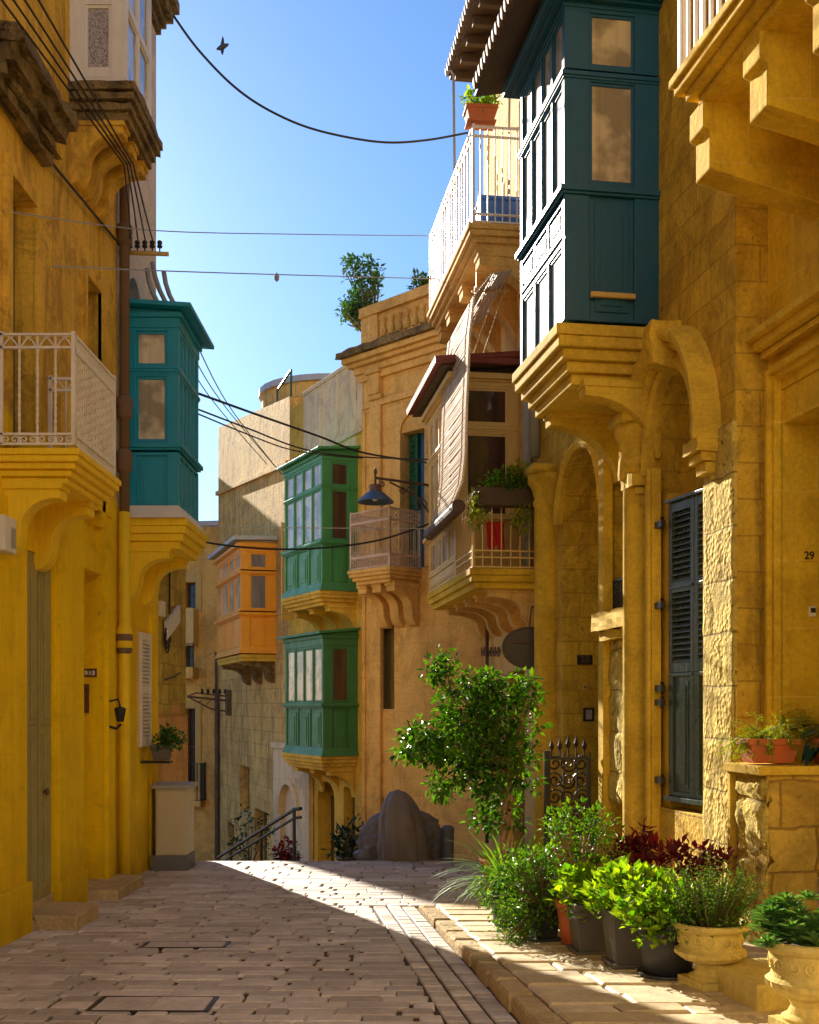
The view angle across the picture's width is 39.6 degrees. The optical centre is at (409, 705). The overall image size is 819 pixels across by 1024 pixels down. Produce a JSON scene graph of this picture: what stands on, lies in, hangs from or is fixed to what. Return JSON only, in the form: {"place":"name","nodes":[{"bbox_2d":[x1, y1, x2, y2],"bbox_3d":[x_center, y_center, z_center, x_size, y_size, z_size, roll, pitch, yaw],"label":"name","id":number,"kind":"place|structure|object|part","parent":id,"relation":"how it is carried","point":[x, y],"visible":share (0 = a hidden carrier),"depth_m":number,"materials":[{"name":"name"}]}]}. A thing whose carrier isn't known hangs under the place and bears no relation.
{"place":"outdoors","nodes":[
{"label":"outdoors","id":0,"kind":"place"},
{"bbox_2d":[217,36,228,54],"bbox_3d":[-3.608,-12.743,21.988,0.139,0.495,0.273,0,0,-39],"label":"bird","id":1,"kind":"object","parent":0,"point":[222,46],"visible":1,"depth_m":21.96},
{"bbox_2d":[9,864,519,1023],"bbox_3d":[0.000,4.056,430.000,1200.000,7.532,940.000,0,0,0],"label":"ground","id":2,"kind":"structure","parent":0,"point":[436,1012],"depth_m":8.12,"materials":[{"name":"beige stone"}]},
{"bbox_2d":[0,0,162,947],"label":"town house","id":3,"kind":"structure","parent":2,"relation":"on","point":[63,408],"depth_m":10.55,"materials":[{"name":"yellow stone"}]},
{"bbox_2d":[0,515,15,553],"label":"meter box","id":4,"kind":"object","parent":3,"relation":"attached to","point":[7,534],"visible":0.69,"depth_m":8.99,"materials":[{"name":"white plastic"}]},
{"bbox_2d":[11,527,15,548],"bbox_3d":[-3.168,-1.337,9.098,0.008,0.160,0.100,0,0,0],"label":"window","id":5,"kind":"structure","parent":4,"relation":"in","point":[13,531],"depth_m":9.09,"materials":[{"name":"grey metal"}]},
{"bbox_2d":[27,551,50,901],"bbox_3d":[-3.312,0.215,10.188,0.105,3.130,0.733,0,0,0],"label":"door","id":6,"kind":"structure","parent":3,"relation":"in","point":[38,582],"depth_m":10.17,"materials":[{"name":"green paint"}]},
{"bbox_2d":[0,98,119,244],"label":"wall cable","id":7,"kind":"object","parent":3,"relation":"attached to","point":[3,104],"depth_m":11.03,"materials":[{"name":"rubber"}]},
{"bbox_2d":[1,0,130,238],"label":"overhead cable","id":8,"kind":"object","parent":3,"relation":"attached to","point":[50,65],"visible":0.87,"depth_m":9.86,"materials":[{"name":"rubber"}]},
{"bbox_2d":[84,684,88,712],"bbox_3d":[-3.475,-0.073,12.188,0.075,0.310,0.066,0,0,0],"label":"letter box","id":9,"kind":"object","parent":3,"relation":"attached to","point":[86,698],"visible":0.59,"depth_m":12.16,"materials":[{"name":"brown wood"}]},
{"bbox_2d":[84,669,96,676],"bbox_3d":[-3.430,-0.350,12.212,0.150,0.090,0.018,0,0,0],"label":"house number","id":10,"kind":"object","parent":3,"relation":"attached to","point":[90,672],"visible":0.95,"depth_m":12.20,"materials":[{"name":"ceramic"}]},
{"bbox_2d":[109,698,125,729],"bbox_3d":[-3.179,0.092,12.358,0.204,0.380,0.123,0,0,19],"label":"iron lantern","id":11,"kind":"object","parent":3,"relation":"attached to","point":[120,711],"visible":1,"depth_m":12.32,"materials":[{"name":"black metal"}]},
{"bbox_2d":[130,240,168,255],"bbox_3d":[-3.030,-5.198,12.937,0.582,0.180,0.064,0,0,0],"label":"insulator bracket","id":12,"kind":"object","parent":3,"relation":"attached to","point":[150,253],"visible":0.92,"depth_m":12.92,"materials":[{"name":"wood"}]},
{"bbox_2d":[12,0,138,242],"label":"overhead cable","id":13,"kind":"object","parent":12,"relation":"attached to","point":[58,65],"visible":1,"depth_m":9.88,"materials":[{"name":"rubber"}]},
{"bbox_2d":[24,0,145,242],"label":"overhead cable","id":14,"kind":"object","parent":12,"relation":"attached to","point":[63,60],"visible":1,"depth_m":9.90,"materials":[{"name":"rubber"}]},
{"bbox_2d":[37,0,153,241],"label":"overhead cable","id":15,"kind":"object","parent":12,"relation":"attached to","point":[71,57],"visible":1,"depth_m":9.94,"materials":[{"name":"rubber"}]},
{"bbox_2d":[1,210,437,235],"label":"overhead cable","id":16,"kind":"object","parent":3,"relation":"attached to","point":[205,232],"visible":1,"depth_m":13.69,"materials":[{"name":"grey metal"}]},
{"bbox_2d":[52,265,437,281],"bbox_3d":[-1.701,-5.436,14.511,0.734,2.779,8.614,0,0,27],"label":"overhead cable","id":17,"kind":"object","parent":3,"relation":"attached to","point":[276,277],"visible":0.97,"depth_m":14.27,"materials":[{"name":"grey metal"}]},
{"bbox_2d":[117,0,213,873],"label":"plastered house","id":18,"kind":"structure","parent":2,"relation":"on","point":[170,341],"depth_m":13.42,"materials":[{"name":"yellow paint"}]},
{"bbox_2d":[145,261,174,300],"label":"conduit pipes","id":19,"kind":"object","parent":18,"relation":"on","point":[158,285],"visible":0.62,"depth_m":13.57,"materials":[{"name":"grey metal"}]},
{"bbox_2d":[140,721,188,762],"bbox_3d":[-3.013,0.453,14.082,0.575,0.518,0.579,0,0,0],"label":"wall planter","id":20,"kind":"object","parent":18,"relation":"attached to","point":[162,751],"visible":1,"depth_m":13.96,"materials":[{"name":"grey plastic"}]},
{"bbox_2d":[199,381,266,463],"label":"overhead cable","id":21,"kind":"object","parent":18,"relation":"attached to","point":[231,423],"visible":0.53,"depth_m":21.86,"materials":[{"name":"rubber"}]},
{"bbox_2d":[199,367,271,462],"bbox_3d":[-3.172,-5.216,19.650,0.380,0.389,11.102,0,0,0],"label":"overhead cable","id":22,"kind":"object","parent":18,"relation":"attached to","point":[229,411],"visible":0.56,"depth_m":20.89,"materials":[{"name":"rubber"}]},
{"bbox_2d":[200,352,281,474],"bbox_3d":[-2.964,-5.049,19.501,0.328,0.269,10.602,0,0,0],"label":"overhead cable","id":23,"kind":"object","parent":18,"relation":"attached to","point":[232,410],"visible":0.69,"depth_m":19.83,"materials":[{"name":"rubber"}]},
{"bbox_2d":[173,14,468,143],"bbox_3d":[-1.029,-8.695,16.529,5.260,0.986,0.149,0,0,-38],"label":"overhead cable","id":24,"kind":"object","parent":18,"relation":"attached to","point":[271,111],"visible":0.98,"depth_m":16.07,"materials":[{"name":"rubber"}]},
{"bbox_2d":[158,569,187,781],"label":"corner house","id":25,"kind":"structure","parent":2,"relation":"on","point":[172,700],"depth_m":15.91,"materials":[{"name":"yellow stone"}]},
{"bbox_2d":[158,572,180,679],"bbox_3d":[-3.260,-1.191,15.526,0.080,1.711,1.402,0,0,0],"label":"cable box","id":26,"kind":"object","parent":25,"relation":"attached to","point":[171,622],"visible":0.99,"depth_m":15.38,"materials":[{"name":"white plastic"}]},
{"bbox_2d":[206,523,428,549],"bbox_3d":[-1.646,-2.735,18.055,4.404,0.638,0.635,0,0,-33],"label":"overhead cable","id":27,"kind":"object","parent":25,"relation":"attached to","point":[315,547],"visible":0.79,"depth_m":18.46,"materials":[{"name":"rubber"}]},
{"bbox_2d":[186,520,217,860],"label":"house","id":28,"kind":"structure","parent":2,"relation":"on","point":[201,612],"depth_m":33.96,"materials":[{"name":"stone"}]},
{"bbox_2d":[187,646,192,666],"bbox_3d":[-6.572,-1.476,34.295,0.282,0.681,0.050,0,0,7],"label":"window","id":29,"kind":"structure","parent":28,"relation":"in","point":[190,647],"depth_m":34.31,"materials":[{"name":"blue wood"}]},
{"bbox_2d":[187,583,195,607],"bbox_3d":[-6.519,-3.292,34.289,0.340,0.772,0.050,0,0,7],"label":"window","id":30,"kind":"structure","parent":28,"relation":"in","point":[191,587],"depth_m":34.29,"materials":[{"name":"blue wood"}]},
{"bbox_2d":[188,708,194,781],"bbox_3d":[-6.513,1.237,34.288,0.305,2.293,0.050,0,0,7],"label":"window","id":31,"kind":"structure","parent":28,"relation":"in","point":[191,711],"depth_m":34.30,"materials":[{"name":"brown wood"}]},
{"bbox_2d":[225,803,276,860],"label":"potted plant","id":32,"kind":"object","parent":2,"relation":"on","point":[249,856],"visible":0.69,"depth_m":21.96,"materials":[{"name":"green plant"}]},
{"bbox_2d":[208,396,303,860],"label":"orange balcony house","id":33,"kind":"structure","parent":2,"relation":"on","point":[250,624],"depth_m":27.48,"materials":[{"name":"stone"}]},
{"bbox_2d":[187,689,231,714],"bbox_3d":[-5.504,-0.096,31.250,1.180,0.740,0.347,0,0,-19],"label":"wall bracket","id":34,"kind":"object","parent":33,"relation":"attached to","point":[228,702],"depth_m":31.30,"materials":[{"name":"metal"}]},
{"bbox_2d":[248,767,248,808],"bbox_3d":[-4.035,2.160,29.552,0.050,1.178,1.383,0,0,-19],"label":"window","id":35,"kind":"structure","parent":33,"relation":"in","point":[248,767],"depth_m":30.16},
{"bbox_2d":[264,812,266,860],"bbox_3d":[-3.350,3.549,27.538,0.050,2.049,1.478,0,0,-19],"label":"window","id":36,"kind":"structure","parent":33,"relation":"in","point":[265,831],"depth_m":28.19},
{"bbox_2d":[276,369,291,401],"bbox_3d":[-2.882,-7.065,26.147,0.058,0.930,1.503,0,0,-19],"label":"roof rail","id":37,"kind":"object","parent":33,"relation":"on","point":[284,379],"visible":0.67,"depth_m":25.78,"materials":[{"name":"white metal"}]},
{"bbox_2d":[258,373,330,407],"bbox_3d":[-1.938,-7.275,28.496,3.640,1.150,3.640,0,0,0],"label":"roof room","id":38,"kind":"object","parent":33,"relation":"on","point":[301,383],"visible":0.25,"depth_m":27.02,"materials":[{"name":"stone"}]},
{"bbox_2d":[217,807,301,860],"bbox_3d":[-2.613,2.391,19.035,0.111,1.771,4.740,0,0,-24],"label":"stair handrail","id":39,"kind":"object","parent":2,"relation":"on","point":[284,815],"visible":0.73,"depth_m":18.15,"materials":[{"name":"black metal"}]},
{"bbox_2d":[268,835,302,860],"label":"potted plant","id":40,"kind":"object","parent":2,"relation":"on","point":[283,855],"visible":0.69,"depth_m":18.57,"materials":[{"name":"red plant"}]},
{"bbox_2d":[270,366,363,860],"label":"green balcony house","id":41,"kind":"structure","parent":2,"relation":"on","point":[317,765],"depth_m":21.63,"materials":[{"name":"stone"}]},
{"bbox_2d":[331,796,333,860],"bbox_3d":[-1.399,2.581,22.780,0.068,1.479,0.870,0,0,-27],"label":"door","id":42,"kind":"structure","parent":41,"relation":"in","point":[332,797],"depth_m":23.05,"materials":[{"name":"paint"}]},
{"bbox_2d":[353,798,354,836],"bbox_3d":[-0.971,2.779,21.701,0.068,2.443,0.541,0,0,-27],"label":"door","id":43,"kind":"structure","parent":41,"relation":"in","point":[353,798],"depth_m":21.84,"materials":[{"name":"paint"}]},
{"bbox_2d":[319,813,363,860],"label":"potted plant","id":44,"kind":"object","parent":2,"relation":"on","point":[349,849],"visible":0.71,"depth_m":18.14,"materials":[{"name":"green plant"}]},
{"bbox_2d":[335,279,483,860],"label":"baroque house","id":45,"kind":"structure","parent":2,"relation":"on","point":[388,362],"depth_m":20.22,"materials":[{"name":"stone"}]},
{"bbox_2d":[199,414,362,458],"bbox_3d":[-2.017,-4.062,17.482,0.554,0.720,6.094,0,0,18],"label":"overhead cable","id":46,"kind":"object","parent":45,"relation":"attached to","point":[272,443],"visible":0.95,"depth_m":17.68,"materials":[{"name":"rubber"}]},
{"bbox_2d":[199,409,428,459],"bbox_3d":[-1.772,-4.050,17.312,1.525,0.584,5.730,0,0,33],"label":"overhead cable","id":47,"kind":"object","parent":45,"relation":"attached to","point":[211,414],"visible":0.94,"depth_m":18.12,"materials":[{"name":"rubber"}]},
{"bbox_2d":[335,251,386,331],"bbox_3d":[-0.949,-8.086,22.395,1.035,1.900,1.225,0,0,0],"label":"roof tree","id":48,"kind":"object","parent":45,"relation":"on","point":[352,306],"visible":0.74,"depth_m":22.26,"materials":[{"name":"green plant"}]},
{"bbox_2d":[383,625,393,708],"bbox_3d":[-0.302,-0.776,20.745,0.050,1.690,0.501,0,0,-45],"label":"window","id":49,"kind":"structure","parent":45,"relation":"in","point":[388,634],"depth_m":20.84,"materials":[{"name":"brown wood"}]},
{"bbox_2d":[357,466,428,512],"bbox_3d":[-0.307,-3.607,19.478,0.626,0.870,1.390,0,0,45],"label":"street lamp","id":50,"kind":"object","parent":45,"relation":"attached to","point":[375,495],"visible":0.97,"depth_m":19.35,"materials":[{"name":"metal"}]},
{"bbox_2d":[407,268,435,289],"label":"roof sprig","id":51,"kind":"object","parent":45,"relation":"on","point":[421,282],"visible":0.52,"depth_m":20.40,"materials":[{"name":"green plant"}]},
{"bbox_2d":[421,433,424,566],"bbox_3d":[0.335,-3.635,20.158,0.045,2.430,0.377,0,0,-45],"label":"door","id":52,"kind":"structure","parent":45,"relation":"in","point":[422,434],"depth_m":20.25,"materials":[{"name":"teal wood"}]},
{"bbox_2d":[406,0,540,855],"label":"building","id":53,"kind":"structure","parent":2,"relation":"on","point":[481,587],"depth_m":16.43,"materials":[{"name":"stone"}]},
{"bbox_2d":[199,392,426,463],"bbox_3d":[-1.669,-4.192,17.281,1.256,0.471,5.808,0,0,32],"label":"overhead cable","id":54,"kind":"object","parent":53,"relation":"attached to","point":[262,416],"visible":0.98,"depth_m":18.01,"materials":[{"name":"rubber"}]},
{"bbox_2d":[202,527,426,528],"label":"overhead cable","id":55,"kind":"object","parent":53,"relation":"attached to","point":[300,527],"visible":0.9,"depth_m":16.37,"materials":[{"name":"black rubber"}]},
{"bbox_2d":[446,69,455,195],"bbox_3d":[0.915,-9.414,18.736,0.631,2.075,0.059,0,0,-9],"label":"flag pole","id":56,"kind":"object","parent":53,"relation":"attached to","point":[454,138],"visible":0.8,"depth_m":18.68,"materials":[{"name":"grey metal"}]},
{"bbox_2d":[423,269,512,539],"bbox_3d":[0.793,-4.140,16.122,0.832,3.260,2.497,0,0,-8],"label":"roller blind","id":57,"kind":"object","parent":53,"relation":"hanging from","point":[450,506],"visible":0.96,"depth_m":15.74,"materials":[{"name":"fabric"}]},
{"bbox_2d":[450,138,509,354],"bbox_3d":[0.990,-6.510,15.993,0.504,2.947,1.418,0,0,-17],"label":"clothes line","id":58,"kind":"object","parent":53,"relation":"attached to","point":[496,290],"visible":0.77,"depth_m":15.60,"materials":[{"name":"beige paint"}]},
{"bbox_2d":[458,84,503,130],"bbox_3d":[0.945,-7.997,15.153,0.615,0.533,0.542,0,0,0],"label":"balcony pot","id":59,"kind":"object","parent":53,"relation":"on","point":[483,110],"visible":0.94,"depth_m":15.05,"materials":[{"name":"ceramic"}]},
{"bbox_2d":[481,647,500,656],"bbox_3d":[1.259,-0.871,18.482,0.020,0.235,2.050,0,0,-8],"label":"iron scroll","id":60,"kind":"object","parent":53,"relation":"attached to","point":[497,651],"visible":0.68,"depth_m":17.95,"materials":[{"name":"black metal"}]},
{"bbox_2d":[486,522,504,552],"bbox_3d":[1.154,-2.255,15.262,0.250,0.411,0.066,0,0,-8],"label":"washing","id":61,"kind":"object","parent":53,"relation":"hanging from","point":[497,533],"visible":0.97,"depth_m":15.26,"materials":[{"name":"red fabric"}]},
{"bbox_2d":[475,195,519,222],"bbox_3d":[1.243,-6.660,15.565,0.640,0.440,0.450,0,0,-8],"label":"storage tub","id":62,"kind":"object","parent":53,"relation":"on","point":[498,205],"visible":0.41,"depth_m":15.36,"materials":[{"name":"blue plastic"}]},
{"bbox_2d":[524,672,524,850],"bbox_3d":[1.800,0.900,16.602,0.068,2.800,1.000,0,0,-8],"label":"door","id":63,"kind":"structure","parent":53,"relation":"in","point":[524,672],"depth_m":16.97,"materials":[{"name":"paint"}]},
{"bbox_2d":[419,905,565,1023],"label":"kerb","id":64,"kind":"structure","parent":2,"relation":"on","point":[518,1000],"depth_m":7.52,"materials":[{"name":"stone"}]},
{"bbox_2d":[473,0,767,905],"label":"arched stone house","id":65,"kind":"structure","parent":2,"relation":"on","point":[641,254],"depth_m":10.98,"materials":[{"name":"stone"}]},
{"bbox_2d":[463,457,533,537],"bbox_3d":[1.212,-2.751,14.957,1.088,1.111,0.555,0,0,-10],"label":"balcony planter","id":66,"kind":"object","parent":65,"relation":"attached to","point":[514,493],"visible":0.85,"depth_m":14.92,"materials":[{"name":"green plant"}]},
{"bbox_2d":[502,606,533,668],"bbox_3d":[1.766,-0.925,15.059,1.113,0.886,0.096,0,0,-6],"label":"hanging sign","id":67,"kind":"object","parent":65,"relation":"hanging from","point":[517,647],"visible":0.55,"depth_m":15.01,"materials":[{"name":"metal"}]},
{"bbox_2d":[544,736,590,880],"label":"garden gate","id":68,"kind":"structure","parent":65,"relation":"attached to","point":[547,773],"depth_m":12.85,"materials":[{"name":"black metal"}]},
{"bbox_2d":[577,655,592,664],"bbox_3d":[2.193,-0.569,14.222,0.200,0.120,0.016,0,0,-9],"label":"house number","id":69,"kind":"object","parent":65,"relation":"attached to","point":[584,659],"visible":1,"depth_m":14.22,"materials":[{"name":"black metal"}]},
{"bbox_2d":[583,708,593,720],"bbox_3d":[2.238,0.114,14.219,0.140,0.170,0.036,0,0,-9],"label":"intercom","id":70,"kind":"object","parent":65,"relation":"attached to","point":[588,714],"visible":1,"depth_m":14.20,"materials":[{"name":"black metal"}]},
{"bbox_2d":[655,488,702,805],"bbox_3d":[2.575,-0.542,10.504,0.152,2.890,1.119,0,0,-17],"label":"shuttered window","id":71,"kind":"structure","parent":65,"relation":"in","point":[685,512],"depth_m":10.59,"materials":[{"name":"grey wood"}]},
{"bbox_2d":[669,0,818,908],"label":"corner stone house","id":72,"kind":"structure","parent":2,"relation":"on","point":[746,76],"depth_m":8.52,"materials":[{"name":"stone"}]},
{"bbox_2d":[723,762,818,942],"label":"stair parapet","id":73,"kind":"structure","parent":72,"relation":"on","point":[773,822],"depth_m":8.60,"materials":[{"name":"stone"}]},
{"bbox_2d":[714,702,818,764],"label":"planter","id":74,"kind":"object","parent":73,"relation":"on","point":[777,745],"visible":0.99,"depth_m":8.74,"materials":[{"name":"ceramic"}]},
{"bbox_2d":[778,709,818,762],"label":"potted plant","id":75,"kind":"object","parent":73,"relation":"on","point":[816,760],"visible":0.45,"depth_m":8.98,"materials":[{"name":"green plant"}]},
{"bbox_2d":[785,724,818,765],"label":"potted plant","id":76,"kind":"object","parent":73,"relation":"on","point":[808,754],"visible":0.9,"depth_m":8.67,"materials":[{"name":"green plant"}]},
{"bbox_2d":[799,550,817,560],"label":"house number","id":77,"kind":"object","parent":72,"relation":"attached to","point":[804,555],"visible":1,"depth_m":9.19,"materials":[{"name":"stone"}]},
{"bbox_2d":[809,606,815,616],"bbox_3d":[3.260,-0.762,9.200,0.062,0.085,0.026,0,0,-9],"label":"doorbell","id":78,"kind":"object","parent":72,"relation":"attached to","point":[812,611],"visible":1,"depth_m":9.19,"materials":[{"name":"white plastic"}]},
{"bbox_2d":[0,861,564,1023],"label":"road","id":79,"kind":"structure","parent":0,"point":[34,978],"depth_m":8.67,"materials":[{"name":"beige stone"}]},
{"bbox_2d":[85,996,219,1014],"bbox_3d":[-1.567,1.840,6.977,0.740,0.046,0.400,0,0,0],"label":"inspection cover","id":80,"kind":"object","parent":79,"relation":"on","point":[133,1005],"visible":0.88,"depth_m":6.94,"materials":[{"name":"black metal"}]},
{"bbox_2d":[151,782,197,871],"bbox_3d":[-3.003,1.535,14.550,0.481,1.122,0.580,0,0,0],"label":"utility cabinet","id":81,"kind":"object","parent":79,"relation":"on","point":[175,850],"visible":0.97,"depth_m":14.29,"materials":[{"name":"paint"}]},
{"bbox_3d":[-2.998,1.473,14.290,0.351,0.789,0.019,0,0,0],"label":"door","id":82,"kind":"part","parent":81,"relation":"part of","materials":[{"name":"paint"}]},
{"bbox_2d":[139,941,230,950],"bbox_3d":[-1.774,1.909,9.023,0.680,0.042,0.270,0,0,0],"label":"inspection cover","id":83,"kind":"object","parent":79,"relation":"on","point":[162,945],"visible":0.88,"depth_m":9.00,"materials":[{"name":"black metal"}]},
{"bbox_2d":[353,811,440,860],"bbox_3d":[-0.092,1.881,16.570,1.485,0.794,0.967,0,0,0],"label":"covered scooter","id":84,"kind":"object","parent":79,"relation":"on","point":[366,842],"visible":0.41,"depth_m":16.33,"materials":[{"name":"grey fabric"}]},
{"bbox_2d":[377,790,430,861],"bbox_3d":[-0.079,1.663,15.905,0.754,0.982,0.881,0,0,0],"label":"covered scooter","id":85,"kind":"object","parent":79,"relation":"on","point":[403,835],"visible":1,"depth_m":15.60,"materials":[{"name":"grey fabric"}]},
{"bbox_2d":[440,825,453,860],"bbox_3d":[0.540,1.965,16.200,0.200,0.530,0.200,0,0,0],"label":"waste bin","id":86,"kind":"object","parent":79,"relation":"on","point":[447,844],"visible":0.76,"depth_m":16.12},
{"bbox_2d":[385,644,553,897],"bbox_3d":[0.635,0.665,11.690,1.804,2.642,1.251,0,0,0],"label":"fig tree","id":87,"kind":"object","parent":79,"relation":"on","point":[499,758],"visible":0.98,"depth_m":11.65,"materials":[{"name":"green plant"}]},
{"bbox_2d":[156,0,483,520],"label":"sky","id":88,"kind":"structure","parent":0,"point":[364,69],"materials":[{"name":"blue"}]},
{"bbox_2d":[435,904,787,1023],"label":"pavement","id":89,"kind":"structure","parent":0,"point":[565,984],"depth_m":7.00,"materials":[{"name":"beige stone"}]},
{"bbox_2d":[431,823,562,927],"bbox_3d":[0.814,1.434,9.568,1.384,0.836,1.323,0,0,0],"label":"potted plant","id":90,"kind":"object","parent":89,"relation":"on","point":[488,871],"visible":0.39,"depth_m":9.48,"materials":[{"name":"green plant"}]},
{"bbox_2d":[474,835,576,945],"bbox_3d":[0.924,1.467,8.835,0.859,0.882,0.669,0,0,0],"label":"potted plant","id":91,"kind":"object","parent":89,"relation":"on","point":[540,920],"visible":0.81,"depth_m":8.75,"materials":[{"name":"green plant"}]},
{"bbox_2d":[537,796,627,945],"bbox_3d":[1.310,1.247,8.615,0.704,1.116,0.614,0,0,0],"label":"potted plant","id":92,"kind":"object","parent":89,"relation":"on","point":[591,852],"visible":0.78,"depth_m":8.56,"materials":[{"name":"green plant"}]},
{"bbox_2d":[545,855,620,955],"bbox_3d":[1.323,1.445,8.271,0.706,0.698,0.675,0,0,0],"label":"potted plant","id":93,"kind":"object","parent":89,"relation":"on","point":[586,931],"visible":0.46,"depth_m":8.17,"materials":[{"name":"green plant"}]},
{"bbox_2d":[578,852,678,968],"bbox_3d":[1.518,1.391,7.753,0.735,0.759,0.640,0,0,0],"label":"potted plant","id":94,"kind":"object","parent":89,"relation":"on","point":[623,951],"visible":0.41,"depth_m":7.67,"materials":[{"name":"green plant"}]},
{"bbox_2d":[603,816,680,876],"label":"potted plant","id":95,"kind":"object","parent":89,"relation":"on","point":[637,844],"visible":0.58,"depth_m":9.34,"materials":[{"name":"red plant"}]},
{"bbox_2d":[608,869,716,980],"bbox_3d":[1.628,1.390,7.312,0.732,0.720,0.666,0,0,0],"label":"potted plant","id":96,"kind":"object","parent":89,"relation":"on","point":[662,960],"visible":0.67,"depth_m":7.20,"materials":[{"name":"green plant"}]},
{"bbox_2d":[652,832,738,903],"bbox_3d":[2.288,1.412,8.987,0.606,0.823,0.550,0,0,32],"label":"potted plant","id":97,"kind":"object","parent":89,"relation":"on","point":[673,848],"visible":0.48,"depth_m":8.95,"materials":[{"name":"red plant"}]},
{"bbox_2d":[642,852,768,991],"bbox_3d":[1.839,1.321,7.041,0.666,0.831,0.654,0,0,-32],"label":"potted plant","id":98,"kind":"object","parent":89,"relation":"on","point":[708,938],"visible":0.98,"depth_m":6.93,"materials":[{"name":"green plant"}]},
{"bbox_2d":[711,958,789,1012],"bbox_3d":[2.263,1.667,6.803,0.720,0.175,0.660,0,0,-9],"label":"stone step","id":99,"kind":"object","parent":89,"relation":"on","point":[742,981],"visible":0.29,"depth_m":6.64,"materials":[{"name":"beige stone"}]},
{"bbox_2d":[746,888,818,1023],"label":"potted plant","id":100,"kind":"object","parent":89,"relation":"on","point":[791,945],"visible":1,"depth_m":5.83,"materials":[{"name":"green plant"}]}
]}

